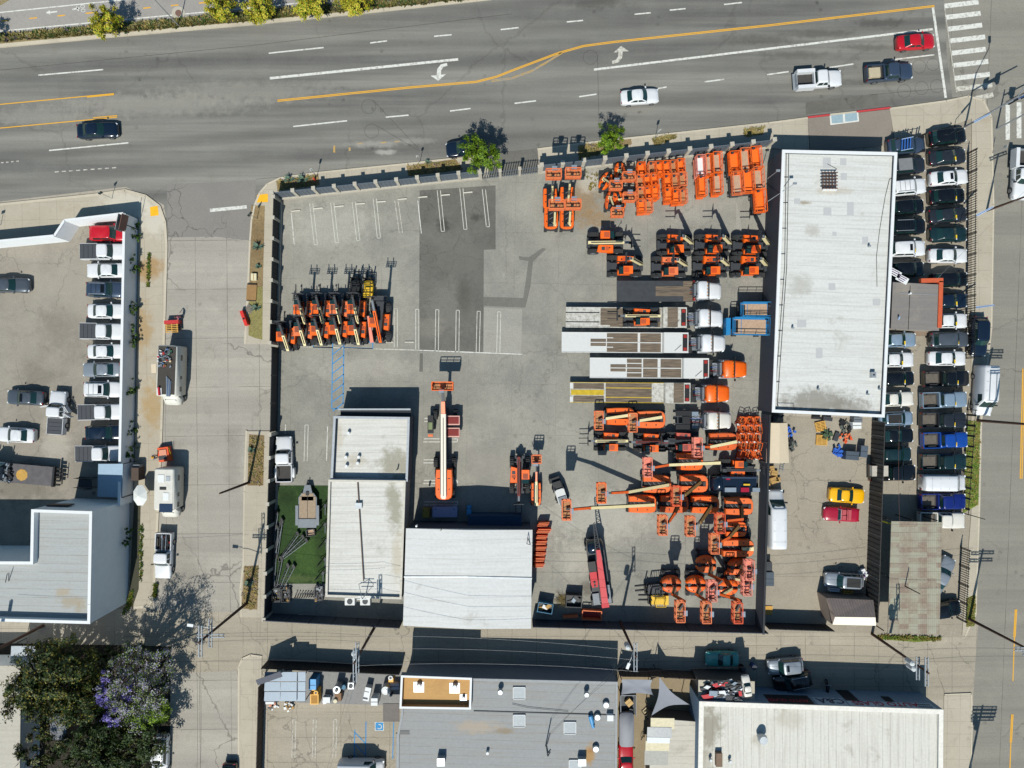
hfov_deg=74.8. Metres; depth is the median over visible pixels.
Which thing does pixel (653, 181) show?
scissor lift
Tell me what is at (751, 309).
scissor lift
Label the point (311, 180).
planter soil
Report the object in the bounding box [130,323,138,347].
ivy
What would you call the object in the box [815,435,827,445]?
pallet
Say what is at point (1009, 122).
signal pole
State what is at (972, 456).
picket fence
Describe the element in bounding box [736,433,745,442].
mast lift
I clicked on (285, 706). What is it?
junk heap
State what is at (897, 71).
pickup truck
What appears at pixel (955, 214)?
sedan
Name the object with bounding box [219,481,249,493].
utility pole
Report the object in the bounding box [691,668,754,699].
truck
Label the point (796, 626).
chain fence
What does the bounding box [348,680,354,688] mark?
roof fan
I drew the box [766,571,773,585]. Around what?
wheelie bin
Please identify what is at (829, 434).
heap
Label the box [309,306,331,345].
telehandler
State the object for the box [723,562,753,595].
boom lift
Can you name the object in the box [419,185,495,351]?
asphalt patch
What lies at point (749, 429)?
mast lift
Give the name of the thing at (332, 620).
board fence
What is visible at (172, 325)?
cart
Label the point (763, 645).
overhead wire
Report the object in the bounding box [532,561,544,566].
barrier stack
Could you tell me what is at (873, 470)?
load box
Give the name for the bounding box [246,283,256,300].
cardboard sheet
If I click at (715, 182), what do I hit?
scissor lift
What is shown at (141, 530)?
pavement weeds
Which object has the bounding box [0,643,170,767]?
woodland soil
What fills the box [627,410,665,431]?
boom lift
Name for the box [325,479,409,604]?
lawn side building
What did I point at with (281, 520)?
light mast
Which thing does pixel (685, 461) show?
boom lift
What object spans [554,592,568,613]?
brush pile
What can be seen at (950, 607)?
suv
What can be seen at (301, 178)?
agave
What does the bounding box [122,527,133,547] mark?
ivy
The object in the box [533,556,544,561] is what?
barrier stack
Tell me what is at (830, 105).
road patch
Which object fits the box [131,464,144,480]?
cabinet
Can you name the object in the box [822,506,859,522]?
convertible
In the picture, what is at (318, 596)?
scrap heap
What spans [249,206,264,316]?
planter soil
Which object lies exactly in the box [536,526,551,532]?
barrier stack
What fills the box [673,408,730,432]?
semi truck
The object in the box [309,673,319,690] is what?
compressor
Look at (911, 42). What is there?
sedan
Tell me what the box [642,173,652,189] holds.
scissor lift
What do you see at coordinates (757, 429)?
mast lift
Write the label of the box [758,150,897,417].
warehouse
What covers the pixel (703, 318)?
semi truck
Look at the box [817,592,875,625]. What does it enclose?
gable shed
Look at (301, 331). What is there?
telehandler
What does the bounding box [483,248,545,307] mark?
asphalt repair
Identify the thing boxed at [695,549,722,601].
boom lift
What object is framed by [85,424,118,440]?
suv
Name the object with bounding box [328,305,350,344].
telehandler
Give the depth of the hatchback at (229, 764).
84.06 m
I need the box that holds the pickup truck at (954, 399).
[919,390,966,409]
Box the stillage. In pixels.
[581,608,601,620]
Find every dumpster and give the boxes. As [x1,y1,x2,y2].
[536,599,553,614]
[565,592,581,607]
[705,649,738,668]
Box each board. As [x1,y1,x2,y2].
[151,364,155,372]
[256,671,282,684]
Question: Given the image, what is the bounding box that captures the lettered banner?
[901,136,913,150]
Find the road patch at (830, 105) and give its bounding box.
[805,94,878,114]
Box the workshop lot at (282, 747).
[266,668,403,767]
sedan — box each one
[0,276,31,293]
[0,426,37,443]
[7,388,46,405]
[76,120,119,140]
[83,361,119,378]
[87,261,121,278]
[87,302,120,319]
[87,342,119,359]
[620,86,658,106]
[740,674,751,697]
[887,351,913,368]
[888,331,915,348]
[894,31,934,52]
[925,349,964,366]
[926,146,965,166]
[926,205,966,224]
[926,247,966,263]
[927,168,967,187]
[927,225,966,242]
[940,555,955,593]
[942,291,966,308]
[942,312,966,329]
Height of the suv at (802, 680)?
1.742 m
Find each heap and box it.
[157,348,171,367]
[268,701,278,709]
[272,588,280,602]
[281,586,291,601]
[283,702,293,711]
[314,585,323,601]
[700,678,744,701]
[771,413,784,422]
[788,427,795,436]
[788,437,797,451]
[821,429,832,440]
[832,444,842,456]
[839,420,851,432]
[839,433,852,443]
[858,568,867,579]
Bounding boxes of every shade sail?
[617,669,652,694]
[645,664,689,716]
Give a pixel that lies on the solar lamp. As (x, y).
(167, 13)
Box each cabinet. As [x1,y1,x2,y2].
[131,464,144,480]
[371,693,379,705]
[849,422,861,428]
[850,417,861,422]
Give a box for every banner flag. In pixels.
[954,304,993,310]
[955,206,993,224]
[958,114,989,130]
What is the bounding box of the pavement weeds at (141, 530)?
[122,253,157,614]
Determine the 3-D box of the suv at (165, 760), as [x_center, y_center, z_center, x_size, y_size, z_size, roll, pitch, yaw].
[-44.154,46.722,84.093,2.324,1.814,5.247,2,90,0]
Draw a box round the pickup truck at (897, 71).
[863,60,912,84]
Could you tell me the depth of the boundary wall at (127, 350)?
83.19 m
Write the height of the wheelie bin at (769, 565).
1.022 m
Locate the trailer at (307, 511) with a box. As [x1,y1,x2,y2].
[295,481,319,527]
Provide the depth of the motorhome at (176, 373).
82.12 m
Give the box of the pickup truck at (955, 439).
[919,430,967,449]
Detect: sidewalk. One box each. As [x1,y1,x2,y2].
[0,191,164,605]
[240,656,261,767]
[241,431,271,617]
[246,158,488,343]
[538,119,808,173]
[890,97,992,634]
[943,695,970,767]
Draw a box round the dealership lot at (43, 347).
[0,218,137,608]
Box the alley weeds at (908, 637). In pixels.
[878,634,941,641]
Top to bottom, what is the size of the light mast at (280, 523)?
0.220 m
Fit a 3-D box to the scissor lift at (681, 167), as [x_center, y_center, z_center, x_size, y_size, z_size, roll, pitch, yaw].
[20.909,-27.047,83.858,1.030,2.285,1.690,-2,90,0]
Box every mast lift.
[734,415,746,425]
[735,450,746,459]
[736,425,746,433]
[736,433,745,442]
[736,442,746,450]
[743,433,753,442]
[743,450,754,458]
[744,415,753,425]
[744,442,754,450]
[745,425,754,434]
[750,415,761,424]
[751,450,761,459]
[752,433,760,442]
[752,442,762,450]
[753,425,761,434]
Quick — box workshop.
[403,521,531,628]
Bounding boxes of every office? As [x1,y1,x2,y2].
[330,408,413,481]
[889,278,942,335]
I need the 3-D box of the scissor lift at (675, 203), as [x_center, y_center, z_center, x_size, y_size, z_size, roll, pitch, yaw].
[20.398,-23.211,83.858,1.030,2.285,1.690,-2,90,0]
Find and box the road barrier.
[239,310,249,325]
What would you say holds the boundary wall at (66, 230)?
on the dealership lot at (43, 347)
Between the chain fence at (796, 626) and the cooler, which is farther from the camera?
the chain fence at (796, 626)
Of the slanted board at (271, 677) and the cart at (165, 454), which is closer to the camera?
the slanted board at (271, 677)
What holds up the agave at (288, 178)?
on the planter soil at (311, 180)
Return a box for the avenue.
[944,0,1023,767]
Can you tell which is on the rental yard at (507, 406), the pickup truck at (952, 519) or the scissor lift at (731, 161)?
the scissor lift at (731, 161)
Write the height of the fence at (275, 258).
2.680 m
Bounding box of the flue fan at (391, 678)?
[388,675,394,681]
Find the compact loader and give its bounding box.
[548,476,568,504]
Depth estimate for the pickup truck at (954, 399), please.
83.86 m
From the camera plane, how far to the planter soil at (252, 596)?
84.87 m
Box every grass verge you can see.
[877,635,936,641]
[963,421,979,512]
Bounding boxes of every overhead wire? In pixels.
[78,629,188,634]
[197,695,197,748]
[203,632,355,634]
[212,639,359,641]
[360,664,636,671]
[417,636,632,650]
[464,649,638,660]
[550,656,630,734]
[639,655,907,660]
[641,667,912,671]
[648,645,912,650]
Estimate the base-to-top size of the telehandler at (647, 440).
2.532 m
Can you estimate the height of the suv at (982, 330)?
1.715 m
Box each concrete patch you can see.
[419,353,422,371]
[483,307,521,352]
[736,202,740,230]
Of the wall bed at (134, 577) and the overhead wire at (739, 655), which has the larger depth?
the wall bed at (134, 577)
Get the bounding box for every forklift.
[348,270,361,296]
[362,270,374,297]
[635,581,664,596]
[638,594,668,606]
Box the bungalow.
[0,655,39,767]
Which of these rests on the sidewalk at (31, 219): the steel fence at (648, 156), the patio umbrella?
the patio umbrella
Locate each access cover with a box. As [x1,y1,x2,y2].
[830,112,858,124]
[831,114,842,122]
[845,113,857,121]
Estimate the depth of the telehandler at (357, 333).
83.50 m
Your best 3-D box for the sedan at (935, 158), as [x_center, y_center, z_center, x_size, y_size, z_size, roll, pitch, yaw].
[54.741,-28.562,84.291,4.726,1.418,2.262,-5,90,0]
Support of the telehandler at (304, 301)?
on the rental yard at (507, 406)
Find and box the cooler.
[157,387,161,394]
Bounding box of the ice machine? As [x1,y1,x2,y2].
[363,684,371,701]
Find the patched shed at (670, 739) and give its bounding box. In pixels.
[644,708,694,767]
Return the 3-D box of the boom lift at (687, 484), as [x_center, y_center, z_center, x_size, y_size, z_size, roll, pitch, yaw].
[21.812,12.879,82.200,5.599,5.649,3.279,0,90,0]
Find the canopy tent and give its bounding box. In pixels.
[761,422,788,462]
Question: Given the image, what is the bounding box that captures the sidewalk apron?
[808,109,893,150]
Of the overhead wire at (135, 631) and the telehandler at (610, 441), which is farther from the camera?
the telehandler at (610, 441)
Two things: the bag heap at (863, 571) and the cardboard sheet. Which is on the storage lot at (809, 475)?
the bag heap at (863, 571)
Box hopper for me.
[310,686,320,704]
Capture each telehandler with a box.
[275,312,299,350]
[291,306,314,345]
[292,284,314,324]
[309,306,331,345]
[310,284,332,323]
[328,284,349,323]
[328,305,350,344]
[346,284,367,323]
[347,305,368,344]
[366,287,391,343]
[510,455,530,512]
[579,431,627,452]
[587,229,640,254]
[606,252,642,277]
[607,308,660,326]
[619,432,668,453]
[651,253,687,278]
[651,431,700,452]
[656,229,693,256]
[692,252,729,277]
[694,229,731,255]
[719,458,769,475]
[729,252,767,277]
[731,230,769,255]
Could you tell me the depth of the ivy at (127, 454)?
83.36 m
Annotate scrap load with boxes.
[159,535,169,550]
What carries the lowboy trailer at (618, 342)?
on the rental yard at (507, 406)
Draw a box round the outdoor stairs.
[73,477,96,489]
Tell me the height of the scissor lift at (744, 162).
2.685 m
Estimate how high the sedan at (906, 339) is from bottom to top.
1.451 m
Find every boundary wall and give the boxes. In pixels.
[0,212,122,247]
[118,213,137,505]
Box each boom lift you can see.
[428,382,459,499]
[530,454,541,505]
[543,166,561,212]
[544,197,564,231]
[559,165,581,198]
[559,196,581,231]
[561,493,656,520]
[594,407,634,429]
[596,473,670,503]
[598,172,622,192]
[603,191,623,217]
[613,162,635,183]
[614,190,635,211]
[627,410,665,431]
[642,451,720,476]
[657,493,688,535]
[660,569,687,622]
[670,473,707,506]
[684,493,718,536]
[685,569,713,623]
[691,431,736,456]
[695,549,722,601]
[708,518,748,553]
[714,495,752,533]
[716,571,744,623]
[720,536,753,556]
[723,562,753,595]
[727,557,756,580]
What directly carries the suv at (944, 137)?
on the car sales lot at (900, 498)
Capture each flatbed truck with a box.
[0,462,63,486]
[617,278,720,302]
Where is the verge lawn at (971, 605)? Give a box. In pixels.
[965,420,980,626]
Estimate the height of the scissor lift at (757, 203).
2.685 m
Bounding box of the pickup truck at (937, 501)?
[918,492,965,511]
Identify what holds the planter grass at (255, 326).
on the planter soil at (257, 237)
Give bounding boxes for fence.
[256,683,263,767]
[262,432,277,621]
[263,613,402,628]
[268,194,281,344]
[270,169,480,199]
[532,619,767,633]
[539,137,776,173]
[617,668,664,676]
[662,670,752,680]
[765,622,834,631]
[866,420,885,622]
[956,546,970,623]
[961,409,976,514]
[965,148,977,358]
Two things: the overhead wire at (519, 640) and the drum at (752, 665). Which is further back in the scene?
the drum at (752, 665)
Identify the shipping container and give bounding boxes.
[468,512,521,525]
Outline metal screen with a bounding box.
[261,660,401,674]
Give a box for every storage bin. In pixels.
[422,507,429,517]
[433,505,457,516]
[467,505,471,515]
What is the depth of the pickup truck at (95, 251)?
83.73 m
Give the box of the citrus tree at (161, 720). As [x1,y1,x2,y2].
[120,692,171,730]
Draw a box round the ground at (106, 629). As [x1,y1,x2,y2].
[0,17,985,767]
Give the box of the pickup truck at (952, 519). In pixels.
[917,511,964,530]
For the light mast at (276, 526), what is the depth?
84.58 m
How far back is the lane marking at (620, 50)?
84.98 m
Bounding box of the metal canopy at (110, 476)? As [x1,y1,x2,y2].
[97,461,135,497]
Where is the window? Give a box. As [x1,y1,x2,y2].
[46,503,74,505]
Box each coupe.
[617,743,634,767]
[827,486,864,504]
[885,390,912,407]
[885,427,912,444]
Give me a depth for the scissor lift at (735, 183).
83.39 m
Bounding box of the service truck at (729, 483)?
[708,474,759,491]
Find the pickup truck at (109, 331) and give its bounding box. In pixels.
[79,321,120,341]
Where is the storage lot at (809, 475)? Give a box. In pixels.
[765,416,876,632]
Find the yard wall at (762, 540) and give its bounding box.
[755,414,770,634]
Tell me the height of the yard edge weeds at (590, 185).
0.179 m
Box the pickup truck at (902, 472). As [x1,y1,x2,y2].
[867,463,915,482]
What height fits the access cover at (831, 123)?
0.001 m
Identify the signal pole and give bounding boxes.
[964,88,1023,127]
[996,114,1023,129]
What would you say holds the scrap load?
in the pickup truck at (163, 563)
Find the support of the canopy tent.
on the storage lot at (809, 475)
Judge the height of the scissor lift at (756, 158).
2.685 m
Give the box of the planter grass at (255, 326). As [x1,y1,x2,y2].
[248,287,262,339]
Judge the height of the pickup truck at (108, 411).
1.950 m
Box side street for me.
[153,237,275,767]
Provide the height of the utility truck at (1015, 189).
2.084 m
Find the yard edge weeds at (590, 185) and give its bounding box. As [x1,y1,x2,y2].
[584,170,597,190]
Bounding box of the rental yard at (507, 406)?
[272,149,773,625]
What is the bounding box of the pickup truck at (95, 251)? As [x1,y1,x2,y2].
[79,241,121,260]
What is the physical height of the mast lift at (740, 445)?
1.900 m
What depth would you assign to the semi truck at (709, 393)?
83.14 m
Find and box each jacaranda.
[67,640,161,749]
[95,638,177,734]
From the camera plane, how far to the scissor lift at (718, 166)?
83.62 m
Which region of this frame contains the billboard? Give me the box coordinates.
[115,213,137,231]
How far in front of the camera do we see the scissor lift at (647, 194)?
83.60 m
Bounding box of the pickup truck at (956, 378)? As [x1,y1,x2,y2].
[921,368,968,388]
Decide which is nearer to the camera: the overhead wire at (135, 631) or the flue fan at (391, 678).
the overhead wire at (135, 631)
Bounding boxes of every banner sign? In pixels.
[892,268,901,277]
[892,275,908,284]
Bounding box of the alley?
[123,609,977,700]
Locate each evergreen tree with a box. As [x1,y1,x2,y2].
[0,632,104,737]
[12,726,83,767]
[57,711,170,767]
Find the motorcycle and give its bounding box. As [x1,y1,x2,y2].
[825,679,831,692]
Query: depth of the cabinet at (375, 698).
83.47 m
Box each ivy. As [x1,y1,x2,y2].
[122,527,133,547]
[125,446,134,461]
[126,378,138,394]
[127,420,139,451]
[129,301,139,315]
[130,253,141,272]
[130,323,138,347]
[131,221,140,241]
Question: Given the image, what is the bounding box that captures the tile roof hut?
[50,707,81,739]
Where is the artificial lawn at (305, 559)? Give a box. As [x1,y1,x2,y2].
[275,485,327,583]
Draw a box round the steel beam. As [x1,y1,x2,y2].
[563,614,577,618]
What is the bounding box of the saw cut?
[5,14,942,178]
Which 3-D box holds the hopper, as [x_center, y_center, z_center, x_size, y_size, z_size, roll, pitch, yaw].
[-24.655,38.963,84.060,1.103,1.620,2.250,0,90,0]
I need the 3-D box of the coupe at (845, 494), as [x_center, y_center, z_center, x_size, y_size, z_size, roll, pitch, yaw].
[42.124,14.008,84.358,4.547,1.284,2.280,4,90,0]
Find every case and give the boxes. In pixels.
[390,681,399,689]
[832,432,839,440]
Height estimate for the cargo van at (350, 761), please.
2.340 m
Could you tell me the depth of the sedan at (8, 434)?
84.00 m
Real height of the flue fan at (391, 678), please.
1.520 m
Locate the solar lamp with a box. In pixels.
[155,0,178,25]
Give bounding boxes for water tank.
[381,682,390,694]
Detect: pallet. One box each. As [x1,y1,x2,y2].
[765,606,772,614]
[815,421,826,431]
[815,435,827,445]
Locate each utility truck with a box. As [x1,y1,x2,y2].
[792,67,841,91]
[1007,147,1023,200]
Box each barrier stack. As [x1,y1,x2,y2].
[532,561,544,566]
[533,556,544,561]
[534,545,546,549]
[534,550,545,555]
[535,533,547,538]
[535,539,546,544]
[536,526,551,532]
[537,520,548,525]
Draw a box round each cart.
[157,446,172,461]
[164,320,181,332]
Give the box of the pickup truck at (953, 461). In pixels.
[918,452,965,471]
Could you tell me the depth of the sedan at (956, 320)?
83.92 m
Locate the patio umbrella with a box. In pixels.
[133,485,146,504]
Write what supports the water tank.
on the equipment pad
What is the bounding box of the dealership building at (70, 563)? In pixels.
[0,498,129,623]
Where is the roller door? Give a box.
[836,690,894,701]
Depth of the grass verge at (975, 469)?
84.87 m
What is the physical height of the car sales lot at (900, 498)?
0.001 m
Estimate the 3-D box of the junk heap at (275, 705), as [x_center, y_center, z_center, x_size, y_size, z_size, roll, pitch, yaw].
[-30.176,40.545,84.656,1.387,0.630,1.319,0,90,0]
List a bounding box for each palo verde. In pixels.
[87,3,124,40]
[204,0,238,23]
[239,0,276,25]
[291,0,326,21]
[332,0,372,16]
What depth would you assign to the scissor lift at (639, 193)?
83.78 m
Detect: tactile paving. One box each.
[150,206,158,215]
[257,194,267,201]
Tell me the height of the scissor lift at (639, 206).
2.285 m
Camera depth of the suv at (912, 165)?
83.47 m
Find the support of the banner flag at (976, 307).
on the car sales lot at (900, 498)
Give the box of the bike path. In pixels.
[0,0,339,33]
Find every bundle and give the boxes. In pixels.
[166,376,170,395]
[821,416,832,420]
[868,67,880,78]
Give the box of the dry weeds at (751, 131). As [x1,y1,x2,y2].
[241,125,764,609]
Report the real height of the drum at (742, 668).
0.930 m
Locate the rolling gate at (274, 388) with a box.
[270,347,278,431]
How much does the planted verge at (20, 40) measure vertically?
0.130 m
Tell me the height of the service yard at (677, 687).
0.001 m
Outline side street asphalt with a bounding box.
[167,180,255,239]
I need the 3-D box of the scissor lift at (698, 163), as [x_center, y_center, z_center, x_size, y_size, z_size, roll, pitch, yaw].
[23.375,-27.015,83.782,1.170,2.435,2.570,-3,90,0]
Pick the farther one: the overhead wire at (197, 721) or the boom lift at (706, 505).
the boom lift at (706, 505)
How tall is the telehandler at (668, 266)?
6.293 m
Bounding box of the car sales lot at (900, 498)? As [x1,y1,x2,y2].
[877,119,970,636]
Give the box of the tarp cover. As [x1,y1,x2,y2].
[618,709,633,746]
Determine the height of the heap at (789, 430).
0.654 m
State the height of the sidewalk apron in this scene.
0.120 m
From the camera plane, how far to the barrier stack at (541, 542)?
84.08 m
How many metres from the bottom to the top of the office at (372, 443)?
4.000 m
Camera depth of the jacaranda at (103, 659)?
82.45 m
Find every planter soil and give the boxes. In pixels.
[242,566,258,609]
[247,434,263,485]
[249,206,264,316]
[276,175,319,189]
[406,159,462,175]
[578,144,599,156]
[600,139,631,152]
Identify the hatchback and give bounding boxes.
[222,761,238,767]
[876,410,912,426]
[884,446,911,462]
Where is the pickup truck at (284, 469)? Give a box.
[273,436,295,482]
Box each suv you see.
[83,380,119,398]
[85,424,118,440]
[86,280,121,297]
[89,223,121,241]
[150,733,171,767]
[445,139,482,158]
[766,655,803,676]
[772,669,812,691]
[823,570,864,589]
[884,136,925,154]
[886,370,913,386]
[891,260,923,277]
[892,239,924,257]
[893,217,925,235]
[894,197,923,216]
[895,177,925,196]
[896,155,925,175]
[925,125,966,147]
[926,186,964,205]
[927,330,968,347]
[928,270,967,287]
[940,598,960,618]
[967,316,990,356]
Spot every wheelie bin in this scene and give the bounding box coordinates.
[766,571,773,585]
[767,560,771,570]
[841,450,858,459]
[856,445,867,457]
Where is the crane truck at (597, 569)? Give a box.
[584,522,612,607]
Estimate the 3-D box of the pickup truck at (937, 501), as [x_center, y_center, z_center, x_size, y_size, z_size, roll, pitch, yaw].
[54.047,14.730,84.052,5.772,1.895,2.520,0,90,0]
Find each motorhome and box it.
[154,466,184,516]
[156,345,187,404]
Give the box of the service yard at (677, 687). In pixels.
[616,672,690,767]
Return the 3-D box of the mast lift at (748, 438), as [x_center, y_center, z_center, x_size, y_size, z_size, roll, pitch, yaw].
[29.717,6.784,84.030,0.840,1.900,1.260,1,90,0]
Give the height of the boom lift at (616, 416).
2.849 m
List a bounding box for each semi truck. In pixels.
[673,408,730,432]
[687,305,722,329]
[688,331,724,355]
[690,381,728,405]
[709,356,746,380]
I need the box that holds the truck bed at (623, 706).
[619,693,635,715]
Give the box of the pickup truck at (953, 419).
[918,410,965,430]
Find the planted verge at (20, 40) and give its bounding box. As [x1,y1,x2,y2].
[0,0,441,43]
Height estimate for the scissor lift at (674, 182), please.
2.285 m
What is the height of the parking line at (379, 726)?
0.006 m
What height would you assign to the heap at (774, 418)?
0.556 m
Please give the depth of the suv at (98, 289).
83.60 m
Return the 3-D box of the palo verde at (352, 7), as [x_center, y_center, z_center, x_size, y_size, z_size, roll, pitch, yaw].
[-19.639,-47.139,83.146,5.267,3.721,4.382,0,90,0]
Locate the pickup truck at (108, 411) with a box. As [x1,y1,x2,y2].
[77,402,118,421]
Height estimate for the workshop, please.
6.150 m
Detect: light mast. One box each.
[272,510,278,544]
[272,524,278,591]
[273,518,283,558]
[275,556,283,588]
[276,521,282,557]
[277,563,289,591]
[278,531,299,561]
[280,538,308,561]
[280,564,295,592]
[282,534,304,557]
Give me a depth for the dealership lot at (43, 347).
84.99 m
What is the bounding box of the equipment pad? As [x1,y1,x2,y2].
[297,670,401,705]
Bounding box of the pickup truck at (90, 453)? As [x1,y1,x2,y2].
[75,444,118,463]
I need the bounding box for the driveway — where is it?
[488,149,538,174]
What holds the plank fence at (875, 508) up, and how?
on the storage lot at (809, 475)
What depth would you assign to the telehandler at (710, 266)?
83.71 m
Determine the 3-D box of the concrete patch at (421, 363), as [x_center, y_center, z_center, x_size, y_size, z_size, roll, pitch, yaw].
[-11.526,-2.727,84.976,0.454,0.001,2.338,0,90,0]
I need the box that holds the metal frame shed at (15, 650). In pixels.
[10,638,50,663]
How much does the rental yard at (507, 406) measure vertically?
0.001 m
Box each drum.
[738,664,745,671]
[749,662,756,669]
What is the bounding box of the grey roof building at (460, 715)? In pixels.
[383,662,617,767]
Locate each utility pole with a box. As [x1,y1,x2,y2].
[0,624,44,648]
[187,602,247,656]
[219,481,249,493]
[351,627,375,681]
[619,620,636,671]
[871,633,929,686]
[968,618,1023,654]
[976,419,1023,424]
[986,196,1023,211]
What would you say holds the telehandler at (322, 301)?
on the rental yard at (507, 406)
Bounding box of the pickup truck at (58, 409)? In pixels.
[40,391,73,434]
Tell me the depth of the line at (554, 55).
84.97 m
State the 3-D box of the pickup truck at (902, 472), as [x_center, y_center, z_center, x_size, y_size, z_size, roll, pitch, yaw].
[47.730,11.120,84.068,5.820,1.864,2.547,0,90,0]
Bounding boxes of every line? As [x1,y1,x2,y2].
[0,5,1023,767]
[285,141,521,758]
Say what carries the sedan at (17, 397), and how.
on the dealership lot at (43, 347)
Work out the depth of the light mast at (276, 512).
84.58 m
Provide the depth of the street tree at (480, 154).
80.08 m
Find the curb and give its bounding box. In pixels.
[0,0,993,767]
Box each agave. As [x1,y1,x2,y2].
[244,304,251,313]
[244,581,253,586]
[251,305,260,310]
[252,242,263,250]
[282,175,294,181]
[295,174,308,182]
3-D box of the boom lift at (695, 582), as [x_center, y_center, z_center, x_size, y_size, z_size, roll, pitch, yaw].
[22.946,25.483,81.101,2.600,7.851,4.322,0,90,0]
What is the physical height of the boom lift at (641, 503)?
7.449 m
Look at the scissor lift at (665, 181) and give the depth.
83.76 m
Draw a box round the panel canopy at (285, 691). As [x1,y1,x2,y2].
[264,669,311,701]
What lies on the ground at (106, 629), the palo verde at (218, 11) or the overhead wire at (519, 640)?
the palo verde at (218, 11)
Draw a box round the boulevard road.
[0,0,957,229]
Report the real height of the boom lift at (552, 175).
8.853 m
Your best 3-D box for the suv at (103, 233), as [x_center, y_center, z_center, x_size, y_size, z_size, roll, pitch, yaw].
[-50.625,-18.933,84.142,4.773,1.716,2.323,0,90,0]
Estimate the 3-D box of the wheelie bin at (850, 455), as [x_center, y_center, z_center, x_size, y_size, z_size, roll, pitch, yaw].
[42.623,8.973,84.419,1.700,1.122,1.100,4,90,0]
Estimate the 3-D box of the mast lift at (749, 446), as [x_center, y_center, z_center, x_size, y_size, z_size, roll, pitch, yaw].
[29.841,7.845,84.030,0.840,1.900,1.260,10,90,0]
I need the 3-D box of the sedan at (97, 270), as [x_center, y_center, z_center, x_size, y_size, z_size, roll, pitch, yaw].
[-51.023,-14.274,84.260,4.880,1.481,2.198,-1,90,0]
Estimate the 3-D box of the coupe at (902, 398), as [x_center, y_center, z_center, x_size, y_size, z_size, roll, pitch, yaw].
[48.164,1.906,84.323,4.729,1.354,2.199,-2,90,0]
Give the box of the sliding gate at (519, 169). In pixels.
[479,165,540,179]
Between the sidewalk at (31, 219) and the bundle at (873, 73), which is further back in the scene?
the sidewalk at (31, 219)
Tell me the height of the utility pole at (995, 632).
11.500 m
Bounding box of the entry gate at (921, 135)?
[896,132,927,139]
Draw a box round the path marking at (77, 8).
[0,0,296,31]
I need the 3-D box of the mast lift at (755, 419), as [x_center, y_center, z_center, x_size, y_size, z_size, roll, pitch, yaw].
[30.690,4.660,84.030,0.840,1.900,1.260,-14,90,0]
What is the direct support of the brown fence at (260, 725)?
on the ground at (106, 629)
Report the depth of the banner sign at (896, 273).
81.77 m
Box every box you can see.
[251,273,257,280]
[265,701,275,703]
[305,528,315,536]
[624,697,633,706]
[769,476,778,483]
[770,470,777,475]
[870,465,887,475]
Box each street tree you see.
[457,133,502,174]
[597,122,624,155]
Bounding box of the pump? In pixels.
[342,682,346,689]
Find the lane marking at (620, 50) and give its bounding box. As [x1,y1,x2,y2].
[1,0,1020,211]
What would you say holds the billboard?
on the dealership lot at (43, 347)
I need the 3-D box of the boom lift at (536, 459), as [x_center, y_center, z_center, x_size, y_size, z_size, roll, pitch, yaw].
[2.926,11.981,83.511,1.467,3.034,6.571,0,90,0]
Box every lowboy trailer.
[561,332,687,353]
[565,307,686,328]
[570,382,690,403]
[589,357,708,378]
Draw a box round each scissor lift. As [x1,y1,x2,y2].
[634,162,645,177]
[634,174,644,191]
[635,186,645,203]
[635,198,646,215]
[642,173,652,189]
[643,198,653,214]
[644,185,653,198]
[646,161,656,177]
[649,172,658,188]
[650,184,659,201]
[654,160,663,178]
[660,160,671,178]
[660,174,672,191]
[661,187,673,204]
[669,159,678,175]
[669,189,681,206]
[670,173,680,189]
[675,158,685,173]
[677,172,687,189]
[678,188,687,205]
[692,154,706,179]
[694,174,707,199]
[704,153,713,178]
[708,172,723,197]
[711,151,722,174]
[723,150,741,177]
[723,317,769,336]
[726,170,744,197]
[736,302,770,316]
[738,147,752,172]
[739,169,755,196]
[748,146,762,170]
[748,188,767,215]
[751,166,765,190]
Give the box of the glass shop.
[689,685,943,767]
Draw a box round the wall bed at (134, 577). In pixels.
[129,502,140,606]
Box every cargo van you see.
[337,755,384,767]
[767,489,787,549]
[917,473,965,492]
[969,365,999,415]
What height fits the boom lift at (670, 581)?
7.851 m
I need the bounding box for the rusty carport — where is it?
[876,514,941,633]
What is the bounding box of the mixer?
[322,694,331,703]
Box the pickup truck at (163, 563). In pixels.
[151,532,175,577]
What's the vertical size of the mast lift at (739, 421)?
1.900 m
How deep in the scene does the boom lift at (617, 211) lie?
83.28 m
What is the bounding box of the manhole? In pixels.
[172,6,184,17]
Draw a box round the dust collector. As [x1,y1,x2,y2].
[333,680,343,702]

